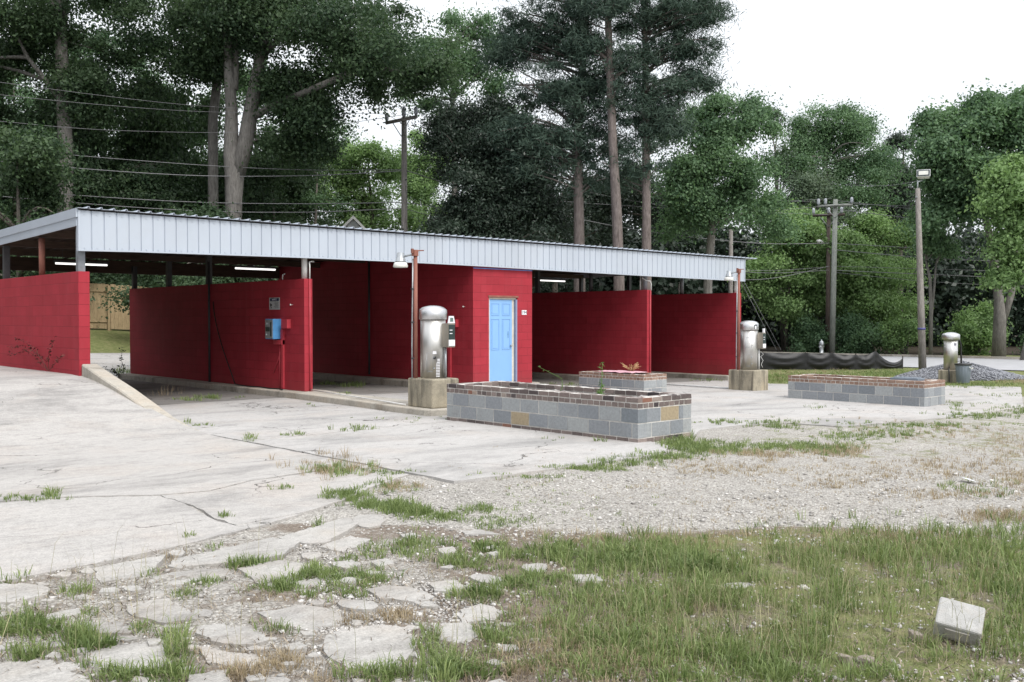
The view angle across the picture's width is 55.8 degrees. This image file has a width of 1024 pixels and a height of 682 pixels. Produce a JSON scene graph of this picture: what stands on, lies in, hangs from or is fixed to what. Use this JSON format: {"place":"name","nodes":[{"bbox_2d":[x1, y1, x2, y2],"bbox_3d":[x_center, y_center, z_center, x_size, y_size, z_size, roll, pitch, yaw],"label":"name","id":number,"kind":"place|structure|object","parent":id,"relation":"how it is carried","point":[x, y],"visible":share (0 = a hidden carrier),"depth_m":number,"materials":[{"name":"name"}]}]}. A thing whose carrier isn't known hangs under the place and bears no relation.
{"place":"outdoors","nodes":[
{"label":"outdoors","id":0,"kind":"place"},
{"bbox_2d":[120,377,719,404],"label":"bay floor","id":1,"kind":"structure","parent":0,"point":[141,387],"depth_m":23.53,"materials":[{"name":"concrete"}]},
{"bbox_2d":[104,347,125,375],"bbox_3d":[-11.435,0.630,27.561,0.996,0.902,0.347,-1,2,-33],"label":"weed","id":2,"kind":"object","parent":1,"relation":"on","point":[114,371],"visible":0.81,"depth_m":27.66,"materials":[{"name":"green plant"}]},
{"bbox_2d":[118,373,446,415],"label":"bay kerb","id":3,"kind":"structure","parent":1,"relation":"on","point":[317,396],"depth_m":20.40,"materials":[{"name":"concrete"}]},
{"bbox_2d":[311,389,405,404],"bbox_3d":[-3.160,1.109,19.290,0.057,0.044,4.208,-1,2,-35],"label":"ground conduit","id":4,"kind":"object","parent":3,"relation":"on","point":[359,397],"visible":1,"depth_m":18.98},
{"bbox_2d":[408,377,458,408],"bbox_3d":[-1.425,0.928,17.530,0.620,0.518,0.720,-1,2,-43],"label":"concrete pedestal","id":5,"kind":"object","parent":3,"relation":"on","point":[427,393],"visible":0.76,"depth_m":17.24,"materials":[{"name":"concrete"}]},
{"bbox_2d":[393,249,423,377],"bbox_3d":[-1.873,-0.494,17.433,0.541,2.330,0.270,0,1,8],"label":"lamp post","id":6,"kind":"object","parent":5,"relation":"on","point":[400,261],"visible":1,"depth_m":17.42,"materials":[{"name":"rusty red-brown steel"},{"name":"white painted metal"}]},
{"bbox_2d":[419,306,454,378],"bbox_3d":[-1.380,0.014,17.491,0.506,1.310,0.655,-1,2,-43],"label":"vacuum cleaner","id":7,"kind":"object","parent":5,"relation":"on","point":[437,335],"visible":1,"depth_m":17.34,"materials":[{"name":"silver metal"}]},
{"bbox_2d":[313,372,407,386],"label":"bay kerb","id":8,"kind":"structure","parent":1,"relation":"on","point":[367,379],"depth_m":27.24,"materials":[{"name":"concrete"}]},
{"bbox_2d":[0,206,756,391],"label":"car wash building","id":9,"kind":"structure","parent":1,"relation":"on","point":[344,293],"depth_m":25.15,"materials":[{"name":"brick"}]},
{"bbox_2d":[53,249,108,265],"bbox_3d":[-10.704,-2.139,24.074,1.300,0.506,0.100,-1,2,-43],"label":"fluorescent light","id":10,"kind":"object","parent":9,"relation":"hanging from","point":[92,263],"visible":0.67,"depth_m":24.02,"materials":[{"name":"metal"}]},
{"bbox_2d":[213,301,282,389],"bbox_3d":[-6.237,0.051,22.609,0.152,2.002,3.669,-1,2,-42],"label":"wash hose","id":11,"kind":"object","parent":9,"relation":"hanging from","point":[227,361],"visible":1,"depth_m":23.24,"materials":[{"name":"black rubber"}]},
{"bbox_2d":[233,257,276,270],"bbox_3d":[-6.978,-2.197,26.337,1.250,0.522,0.100,-1,2,-43],"label":"fluorescent light","id":12,"kind":"object","parent":9,"relation":"hanging from","point":[255,267],"visible":0.84,"depth_m":26.28,"materials":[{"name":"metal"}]},
{"bbox_2d":[265,319,280,338],"bbox_3d":[-5.363,-0.269,21.661,0.261,0.450,0.350,-1,2,-43],"label":"coin box","id":13,"kind":"object","parent":9,"relation":"attached to","point":[272,328],"visible":1,"depth_m":21.56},
{"bbox_2d":[269,297,279,309],"bbox_3d":[-5.356,-0.843,21.825,0.010,0.270,0.470,-1,2,-43],"label":"notice sign","id":14,"kind":"object","parent":9,"relation":"attached to","point":[274,303],"visible":1,"depth_m":21.82,"materials":[{"name":"white metal"}]},
{"bbox_2d":[532,372,578,380],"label":"bay kerb","id":15,"kind":"structure","parent":1,"relation":"on","point":[552,376],"depth_m":31.17,"materials":[{"name":"concrete"}]},
{"bbox_2d":[651,371,728,380],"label":"bay kerb","id":16,"kind":"structure","parent":1,"relation":"on","point":[695,376],"depth_m":32.88,"materials":[{"name":"concrete"}]},
{"bbox_2d":[0,328,1023,681],"bbox_3d":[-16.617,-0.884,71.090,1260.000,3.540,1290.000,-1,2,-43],"label":"ground","id":17,"kind":"structure","parent":0,"point":[888,450],"depth_m":8.45,"materials":[{"name":"gravel"}]},
{"bbox_2d":[0,66,42,225],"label":"broadleaf tree","id":18,"kind":"object","parent":17,"relation":"on","point":[2,203],"visible":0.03,"depth_m":62.92,"materials":[{"name":"green plant"}]},
{"bbox_2d":[0,38,47,219],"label":"broadleaf tree","id":19,"kind":"object","parent":17,"relation":"on","point":[27,103],"visible":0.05,"depth_m":60.68,"materials":[{"name":"green plant"}]},
{"bbox_2d":[0,105,139,329],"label":"broadleaf tree","id":20,"kind":"object","parent":17,"relation":"on","point":[30,170],"visible":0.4,"depth_m":38.00,"materials":[{"name":"green plant"}]},
{"bbox_2d":[0,102,150,313],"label":"broadleaf tree","id":21,"kind":"object","parent":17,"relation":"on","point":[93,162],"visible":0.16,"depth_m":45.39,"materials":[{"name":"green plant"}]},
{"bbox_2d":[0,45,190,278],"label":"broadleaf tree","id":22,"kind":"object","parent":17,"relation":"on","point":[24,118],"visible":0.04,"depth_m":47.48,"materials":[{"name":"green plant"}]},
{"bbox_2d":[90,283,109,330],"bbox_3d":[-20.503,-1.429,38.014,8.870,2.183,0.153,0,1,-12],"label":"board fence","id":23,"kind":"object","parent":17,"relation":"on","point":[103,323],"visible":0.17,"depth_m":38.88,"materials":[{"name":"brown wood"}]},
{"bbox_2d":[0,0,204,212],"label":"oak tree","id":24,"kind":"object","parent":17,"relation":"on","point":[43,31],"visible":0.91,"depth_m":43.78,"materials":[{"name":"green plant"}]},
{"bbox_2d":[90,353,129,377],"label":"drive","id":25,"kind":"structure","parent":17,"relation":"on","point":[108,360],"depth_m":32.79,"materials":[{"name":"concrete"}]},
{"bbox_2d":[0,22,222,210],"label":"broadleaf tree","id":26,"kind":"object","parent":17,"relation":"on","point":[86,57],"visible":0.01,"depth_m":57.72,"materials":[{"name":"green plant"}]},
{"bbox_2d":[110,284,147,329],"bbox_3d":[-12.439,-0.680,41.211,8.780,3.318,0.139,-1,1,-30],"label":"board fence","id":27,"kind":"object","parent":17,"relation":"on","point":[122,320],"visible":0.08,"depth_m":39.13,"materials":[{"name":"brown wood"}]},
{"bbox_2d":[82,364,199,430],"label":"ramp kerb","id":28,"kind":"structure","parent":17,"relation":"on","point":[99,374],"depth_m":16.59,"materials":[{"name":"concrete"}]},
{"bbox_2d":[98,44,188,185],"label":"broadleaf tree","id":29,"kind":"object","parent":17,"relation":"on","point":[142,76],"visible":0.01,"depth_m":60.50,"materials":[{"name":"green plant"}]},
{"bbox_2d":[90,142,207,321],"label":"broadleaf tree","id":30,"kind":"object","parent":17,"relation":"on","point":[155,185],"visible":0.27,"depth_m":46.63,"materials":[{"name":"green plant"}]},
{"bbox_2d":[0,496,302,583],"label":"apron","id":31,"kind":"object","parent":17,"relation":"on","point":[31,532],"visible":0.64,"depth_m":7.78,"materials":[{"name":"concrete"}]},
{"bbox_2d":[109,0,241,210],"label":"oak tree","id":32,"kind":"object","parent":17,"relation":"on","point":[213,146],"visible":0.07,"depth_m":46.30,"materials":[{"name":"green plant"}]},
{"bbox_2d":[96,85,259,261],"bbox_3d":[-19.413,-5.899,53.017,10.871,16.648,12.259,0,1,-17],"label":"broadleaf tree","id":33,"kind":"object","parent":17,"relation":"on","point":[203,116],"visible":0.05,"depth_m":51.98,"materials":[{"name":"green plant"}]},
{"bbox_2d":[91,191,277,318],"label":"broadleaf tree","id":34,"kind":"object","parent":17,"relation":"on","point":[208,210],"visible":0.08,"depth_m":37.65,"materials":[{"name":"green plant"}]},
{"bbox_2d":[0,366,379,502],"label":"apron","id":35,"kind":"object","parent":17,"relation":"on","point":[75,436],"visible":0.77,"depth_m":12.41,"materials":[{"name":"concrete"}]},
{"bbox_2d":[7,336,64,370],"bbox_3d":[-9.476,0.214,19.228,0.163,0.708,3.482,-1,2,-43],"label":"weed","id":36,"kind":"object","parent":35,"relation":"on","point":[31,347],"visible":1,"depth_m":19.06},
{"bbox_2d":[98,73,286,286],"bbox_3d":[-17.881,-6.512,51.593,11.380,17.598,11.396,0,1,16],"label":"broadleaf tree","id":37,"kind":"object","parent":17,"relation":"on","point":[157,146],"visible":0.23,"depth_m":49.84,"materials":[{"name":"green plant"}]},
{"bbox_2d":[112,34,325,214],"bbox_3d":[-19.087,-9.057,60.620,14.614,20.278,14.038,0,1,-10],"label":"broadleaf tree","id":38,"kind":"object","parent":17,"relation":"on","point":[203,140],"depth_m":59.77,"materials":[{"name":"green plant"}]},
{"bbox_2d":[175,216,295,284],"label":"broadleaf tree","id":39,"kind":"object","parent":17,"relation":"on","point":[239,279],"visible":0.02,"depth_m":38.94,"materials":[{"name":"green plant"}]},
{"bbox_2d":[170,65,364,220],"bbox_3d":[-14.403,-7.770,57.120,12.354,17.767,12.861,0,1,13],"label":"broadleaf tree","id":40,"kind":"object","parent":17,"relation":"on","point":[313,198],"visible":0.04,"depth_m":55.81,"materials":[{"name":"green plant"}]},
{"bbox_2d":[221,143,339,223],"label":"broadleaf tree","id":41,"kind":"object","parent":17,"relation":"on","point":[259,193],"visible":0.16,"depth_m":49.96,"materials":[{"name":"green plant"}]},
{"bbox_2d":[77,0,484,219],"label":"oak tree","id":42,"kind":"object","parent":17,"relation":"on","point":[370,50],"visible":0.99,"depth_m":42.94,"materials":[{"name":"green plant"}]},
{"bbox_2d":[161,469,408,524],"bbox_3d":[-1.979,1.542,9.551,2.629,0.142,1.982,-1,2,-43],"label":"apron","id":43,"kind":"object","parent":17,"relation":"on","point":[251,501],"visible":0.57,"depth_m":9.21,"materials":[{"name":"concrete"}]},
{"bbox_2d":[237,65,363,215],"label":"broadleaf tree","id":44,"kind":"object","parent":17,"relation":"on","point":[346,131],"visible":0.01,"depth_m":60.74,"materials":[{"name":"green plant"}]},
{"bbox_2d":[252,124,350,226],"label":"broadleaf tree","id":45,"kind":"object","parent":17,"relation":"on","point":[299,189],"visible":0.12,"depth_m":55.23,"materials":[{"name":"green plant"}]},
{"bbox_2d":[254,216,365,265],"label":"house","id":46,"kind":"structure","parent":17,"relation":"on","point":[353,221],"depth_m":49.93,"materials":[{"name":"white"}]},
{"bbox_2d":[294,132,441,231],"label":"broadleaf tree","id":47,"kind":"object","parent":17,"relation":"on","point":[368,151],"visible":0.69,"depth_m":59.36,"materials":[{"name":"green plant"}]},
{"bbox_2d":[0,514,748,681],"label":"broken pavement","id":48,"kind":"structure","parent":17,"relation":"on","point":[310,618],"depth_m":5.66,"materials":[{"name":"concrete"}]},
{"bbox_2d":[385,106,417,231],"bbox_3d":[-5.036,-4.821,44.913,2.194,12.062,0.454,1,2,41],"label":"utility pole","id":49,"kind":"object","parent":17,"relation":"on","point":[403,119],"visible":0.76,"depth_m":44.79,"materials":[{"name":"wood"}]},
{"bbox_2d":[0,82,372,113],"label":"overhead wire","id":50,"kind":"object","parent":49,"relation":"attached to","point":[145,100],"visible":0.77,"depth_m":42.54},
{"bbox_2d":[1,161,400,176],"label":"overhead wire","id":51,"kind":"object","parent":49,"relation":"attached to","point":[239,176],"visible":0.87,"depth_m":43.70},
{"bbox_2d":[3,196,400,212],"bbox_3d":[-15.966,-6.201,42.325,22.410,0.855,0.800,0,1,-15],"label":"overhead wire","id":52,"kind":"object","parent":49,"relation":"attached to","point":[230,211],"visible":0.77,"depth_m":43.91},
{"bbox_2d":[4,95,405,112],"bbox_3d":[-15.876,-10.546,42.363,22.606,0.639,0.757,0,1,-15],"label":"overhead wire","id":53,"kind":"object","parent":49,"relation":"attached to","point":[159,109],"visible":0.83,"depth_m":42.69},
{"bbox_2d":[0,112,419,132],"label":"overhead wire","id":54,"kind":"object","parent":49,"relation":"attached to","point":[193,132],"visible":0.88,"depth_m":43.25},
{"bbox_2d":[64,194,400,203],"bbox_3d":[-15.966,-6.537,42.325,22.410,0.748,0.803,0,1,-15],"label":"overhead wire","id":55,"kind":"object","parent":49,"relation":"attached to","point":[241,203],"visible":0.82,"depth_m":43.86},
{"bbox_2d":[75,155,400,170],"bbox_3d":[-15.966,-8.290,42.324,22.407,1.024,0.799,0,1,-15],"label":"overhead wire","id":56,"kind":"object","parent":49,"relation":"attached to","point":[224,166],"visible":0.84,"depth_m":43.49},
{"bbox_2d":[407,170,828,243],"bbox_3d":[7.048,-6.893,52.564,28.300,2.468,0.877,-1,1,-30],"label":"overhead wire","id":57,"kind":"object","parent":49,"relation":"attached to","point":[663,233],"visible":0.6,"depth_m":55.40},
{"bbox_2d":[384,127,450,233],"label":"broadleaf tree","id":58,"kind":"object","parent":17,"relation":"on","point":[426,191],"visible":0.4,"depth_m":63.06,"materials":[{"name":"green plant"}]},
{"bbox_2d":[247,421,667,483],"bbox_3d":[-0.556,1.441,13.120,4.232,0.107,4.778,-1,2,-43],"label":"wash pad","id":59,"kind":"object","parent":17,"relation":"on","point":[435,451],"visible":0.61,"depth_m":12.60,"materials":[{"name":"concrete"}]},
{"bbox_2d":[386,0,537,220],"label":"broadleaf tree","id":60,"kind":"object","parent":17,"relation":"on","point":[452,20],"visible":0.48,"depth_m":53.61,"materials":[{"name":"green plant"}]},
{"bbox_2d":[390,81,599,292],"bbox_3d":[-0.530,-5.152,42.835,9.530,12.865,8.892,0,1,20],"label":"magnolia tree","id":61,"kind":"object","parent":17,"relation":"on","point":[484,202],"visible":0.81,"depth_m":41.53,"materials":[{"name":"green plant"}]},
{"bbox_2d":[0,365,1023,681],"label":"grass","id":62,"kind":"structure","parent":17,"relation":"on","point":[442,667],"depth_m":6.08,"materials":[{"name":"plant"}]},
{"bbox_2d":[0,96,1023,347],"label":"wood","id":63,"kind":"object","parent":17,"relation":"on","point":[956,292],"visible":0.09,"depth_m":75.18,"materials":[{"name":"green plant"}]},
{"bbox_2d":[0,542,1023,681],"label":"straw litter","id":64,"kind":"object","parent":17,"relation":"on","point":[466,641],"visible":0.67,"depth_m":5.37,"materials":[{"name":"plant"}]},
{"bbox_2d":[462,0,637,291],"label":"pine tree","id":65,"kind":"object","parent":17,"relation":"on","point":[574,94],"visible":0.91,"depth_m":40.45,"materials":[{"name":"green plant"}]},
{"bbox_2d":[145,368,1023,681],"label":"dry grass","id":66,"kind":"structure","parent":17,"relation":"on","point":[395,614],"depth_m":7.67,"materials":[{"name":"plant"}]},
{"bbox_2d":[158,380,1022,440],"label":"wash pad","id":67,"kind":"object","parent":17,"relation":"on","point":[269,418],"visible":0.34,"depth_m":18.37,"materials":[{"name":"concrete"}]},
{"bbox_2d":[447,381,690,442],"bbox_3d":[0.751,1.077,15.105,1.205,0.679,4.125,-1,2,-43],"label":"brick planter","id":68,"kind":"object","parent":67,"relation":"on","point":[637,416],"visible":1,"depth_m":14.23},
{"bbox_2d":[579,370,666,391],"bbox_3d":[2.889,1.101,25.436,0.925,0.548,2.235,-1,2,-43],"label":"brick planter","id":69,"kind":"object","parent":67,"relation":"on","point":[644,381],"visible":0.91,"depth_m":24.87,"materials":[{"name":"brick"}]},
{"bbox_2d":[599,370,642,372],"bbox_3d":[2.829,0.799,25.408,0.750,0.028,1.280,-1,2,-43],"label":"cloth","id":70,"kind":"object","parent":69,"relation":"on","point":[621,371],"visible":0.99,"depth_m":25.29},
{"bbox_2d":[667,383,728,388],"bbox_3d":[5.132,1.286,27.875,0.126,0.050,2.884,-1,2,-42],"label":"ground conduit","id":71,"kind":"object","parent":67,"relation":"on","point":[698,386],"visible":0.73,"depth_m":27.65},
{"bbox_2d":[729,369,767,390],"bbox_3d":[6.502,1.077,26.632,0.740,0.580,0.800,-1,2,-43],"label":"concrete pedestal","id":72,"kind":"object","parent":67,"relation":"on","point":[751,380],"visible":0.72,"depth_m":26.36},
{"bbox_2d":[724,268,743,369],"bbox_3d":[6.065,-0.600,26.459,0.541,2.780,0.270,0,1,8],"label":"lamp post","id":73,"kind":"object","parent":72,"relation":"on","point":[729,277],"visible":1,"depth_m":26.45,"materials":[{"name":"metal"}]},
{"bbox_2d":[740,321,765,369],"bbox_3d":[6.601,0.112,26.641,0.692,1.349,0.520,0,1,-11],"label":"vacuum cleaner","id":74,"kind":"object","parent":72,"relation":"on","point":[752,341],"visible":0.98,"depth_m":26.44,"materials":[{"name":"silver metal"}]},
{"bbox_2d":[788,374,944,406],"bbox_3d":[8.191,1.158,22.550,1.055,0.624,3.325,-1,2,-43],"label":"brick planter","id":75,"kind":"object","parent":67,"relation":"on","point":[883,390],"visible":0.95,"depth_m":21.96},
{"bbox_2d":[890,376,924,380],"bbox_3d":[8.958,0.895,21.939,0.350,0.150,0.650,-1,2,-43],"label":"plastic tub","id":76,"kind":"object","parent":75,"relation":"in","point":[909,378],"visible":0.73,"depth_m":21.82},
{"bbox_2d":[547,0,683,290],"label":"pine tree","id":77,"kind":"object","parent":17,"relation":"on","point":[629,58],"visible":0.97,"depth_m":39.30,"materials":[{"name":"green plant"}]},
{"bbox_2d":[527,131,743,291],"bbox_3d":[5.211,-5.947,55.815,16.136,14.039,9.104,0,1,-8],"label":"broadleaf tree","id":78,"kind":"object","parent":17,"relation":"on","point":[598,211],"visible":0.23,"depth_m":54.53,"materials":[{"name":"green plant"}]},
{"bbox_2d":[593,0,746,294],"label":"pine tree","id":79,"kind":"object","parent":17,"relation":"on","point":[651,123],"visible":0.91,"depth_m":39.59,"materials":[{"name":"green plant"}]},
{"bbox_2d":[621,83,814,293],"bbox_3d":[10.396,-6.110,50.005,10.243,14.628,8.229,0,1,-5],"label":"broadleaf tree","id":80,"kind":"object","parent":17,"relation":"on","point":[691,181],"visible":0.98,"depth_m":49.07,"materials":[{"name":"green plant"}]},
{"bbox_2d":[728,229,732,292],"bbox_3d":[12.416,-2.615,54.968,0.280,7.410,0.273,-1,2,-43],"label":"utility pole","id":81,"kind":"object","parent":17,"relation":"on","point":[730,286],"visible":0.14,"depth_m":54.84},
{"bbox_2d":[738,99,848,349],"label":"broadleaf tree","id":82,"kind":"object","parent":17,"relation":"on","point":[784,148],"visible":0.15,"depth_m":66.42,"materials":[{"name":"plant"}]},
{"bbox_2d":[778,308,839,352],"bbox_3d":[18.891,-0.644,61.548,4.198,2.955,4.360,0,1,14],"label":"shrub","id":83,"kind":"object","parent":17,"relation":"on","point":[808,337],"visible":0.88,"depth_m":60.99,"materials":[{"name":"green plant"}]},
{"bbox_2d":[723,197,913,351],"bbox_3d":[19.928,-4.300,63.091,12.206,10.417,8.122,1,1,22],"label":"young tree","id":84,"kind":"object","parent":17,"relation":"on","point":[803,290],"visible":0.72,"depth_m":61.98,"materials":[{"name":"green plant"}]},
{"bbox_2d":[770,157,868,326],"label":"broadleaf tree","id":85,"kind":"object","parent":17,"relation":"on","point":[808,187],"visible":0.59,"depth_m":64.82,"materials":[{"name":"green plant"}]},
{"bbox_2d":[812,207,844,352],"bbox_3d":[19.688,-3.669,60.390,1.500,9.276,1.536,-1,1,-24],"label":"utility pole","id":86,"kind":"object","parent":17,"relation":"on","point":[828,258],"visible":0.84,"depth_m":60.41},
{"bbox_2d":[760,350,902,369],"bbox_3d":[12.882,0.836,41.110,8.163,0.930,0.713,0,1,-6],"label":"silt fence","id":87,"kind":"object","parent":17,"relation":"on","point":[831,360],"visible":0.77,"depth_m":40.98,"materials":[{"name":"black fabric"}]},
{"bbox_2d":[817,197,853,352],"bbox_3d":[19.782,-3.872,59.337,2.136,9.733,0.442,1,1,25],"label":"utility pole","id":88,"kind":"object","parent":17,"relation":"on","point":[835,205],"visible":0.94,"depth_m":59.29,"materials":[{"name":"wood"}]},
{"bbox_2d":[837,270,983,276],"bbox_3d":[28.294,-3.909,57.492,17.492,0.818,0.464,0,1,11],"label":"overhead wire","id":89,"kind":"object","parent":88,"relation":"attached to","point":[908,273],"visible":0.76,"depth_m":58.24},
{"bbox_2d":[764,94,914,344],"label":"broadleaf tree","id":90,"kind":"object","parent":17,"relation":"on","point":[856,129],"visible":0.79,"depth_m":66.98,"materials":[{"name":"green plant"}]},
{"bbox_2d":[824,307,894,353],"bbox_3d":[21.805,-0.647,60.632,4.458,3.005,4.057,-1,2,-43],"label":"shrub","id":91,"kind":"object","parent":17,"relation":"on","point":[855,333],"visible":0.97,"depth_m":60.08,"materials":[{"name":"green plant"}]},
{"bbox_2d":[803,183,934,349],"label":"young tree","id":92,"kind":"object","parent":17,"relation":"on","point":[878,227],"visible":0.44,"depth_m":64.04,"materials":[{"name":"green plant"}]},
{"bbox_2d":[764,352,1019,358],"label":"road kerb","id":93,"kind":"structure","parent":17,"relation":"on","point":[941,356],"depth_m":53.89,"materials":[{"name":"concrete"}]},
{"bbox_2d":[859,129,935,321],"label":"cedar tree","id":94,"kind":"object","parent":17,"relation":"on","point":[897,136],"visible":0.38,"depth_m":69.29,"materials":[{"name":"green plant"}]},
{"bbox_2d":[870,310,938,353],"bbox_3d":[24.168,-0.566,60.567,3.753,2.832,4.797,-1,2,-43],"label":"shrub","id":95,"kind":"object","parent":17,"relation":"on","point":[905,332],"visible":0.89,"depth_m":59.91,"materials":[{"name":"green plant"}]},
{"bbox_2d":[915,169,929,369],"bbox_3d":[15.642,-2.566,36.937,0.522,7.930,0.412,1,1,23],"label":"light pole","id":96,"kind":"object","parent":17,"relation":"on","point":[923,174],"visible":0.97,"depth_m":36.85,"materials":[{"name":"brown wood"}]},
{"bbox_2d":[904,229,976,354],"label":"young tree","id":97,"kind":"object","parent":17,"relation":"on","point":[933,249],"visible":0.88,"depth_m":56.76,"materials":[{"name":"green plant"}]},
{"bbox_2d":[938,369,955,382],"bbox_3d":[14.950,1.198,33.003,0.700,0.430,0.700,1,1,30],"label":"concrete pedestal","id":98,"kind":"object","parent":17,"relation":"on","point":[942,374],"visible":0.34,"depth_m":32.74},
{"bbox_2d":[942,332,961,382],"bbox_3d":[14.915,0.556,32.959,0.944,1.713,0.574,-1,2,-40],"label":"vacuum cleaner","id":99,"kind":"object","parent":98,"relation":"on","point":[950,355],"visible":0.96,"depth_m":32.80,"materials":[{"name":"silver metal"}]},
{"bbox_2d":[876,77,1023,356],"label":"broadleaf tree","id":100,"kind":"object","parent":17,"relation":"on","point":[948,150],"visible":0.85,"depth_m":53.96,"materials":[{"name":"green plant"}]},
{"bbox_2d":[894,360,1023,380],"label":"gravel heap","id":101,"kind":"object","parent":17,"relation":"on","point":[981,372],"visible":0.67,"depth_m":34.63,"materials":[{"name":"gravel"}]},
{"bbox_2d":[933,597,985,646],"bbox_3d":[2.406,1.510,5.208,0.252,0.214,0.219,1,1,27],"label":"cinder block","id":102,"kind":"object","parent":17,"relation":"on","point":[949,624],"depth_m":5.16,"materials":[{"name":"concrete"}]},
{"bbox_2d":[954,363,972,382],"bbox_3d":[15.016,1.075,32.179,0.536,0.652,0.568,-1,2,-43],"label":"rubbish bin","id":103,"kind":"object","parent":17,"relation":"on","point":[963,372],"visible":0.96,"depth_m":32.01,"materials":[{"name":"grey plastic"}]},
{"bbox_2d":[937,293,1014,355],"bbox_3d":[28.262,-1.018,59.054,4.714,3.814,6.050,0,1,12],"label":"shrub","id":104,"kind":"object","parent":17,"relation":"on","point":[974,329],"visible":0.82,"depth_m":58.18,"materials":[{"name":"green plant"}]},
{"bbox_2d":[954,146,1023,359],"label":"young tree","id":105,"kind":"object","parent":17,"relation":"on","point":[1003,193],"visible":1,"depth_m":49.59,"materials":[{"name":"green plant"}]},
{"bbox_2d":[0,0,1023,249],"label":"sky","id":106,"kind":"structure","parent":0,"point":[891,56],"materials":[{"name":"white"}]},
{"bbox_2d":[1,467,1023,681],"bbox_3d":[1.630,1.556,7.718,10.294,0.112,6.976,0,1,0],"label":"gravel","id":107,"kind":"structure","parent":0,"point":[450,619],"depth_m":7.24,"materials":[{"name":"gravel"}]},
{"bbox_2d":[881,356,1023,369],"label":"road","id":108,"kind":"structure","parent":0,"point":[1008,364],"depth_m":48.42,"materials":[{"name":"asphalt"}]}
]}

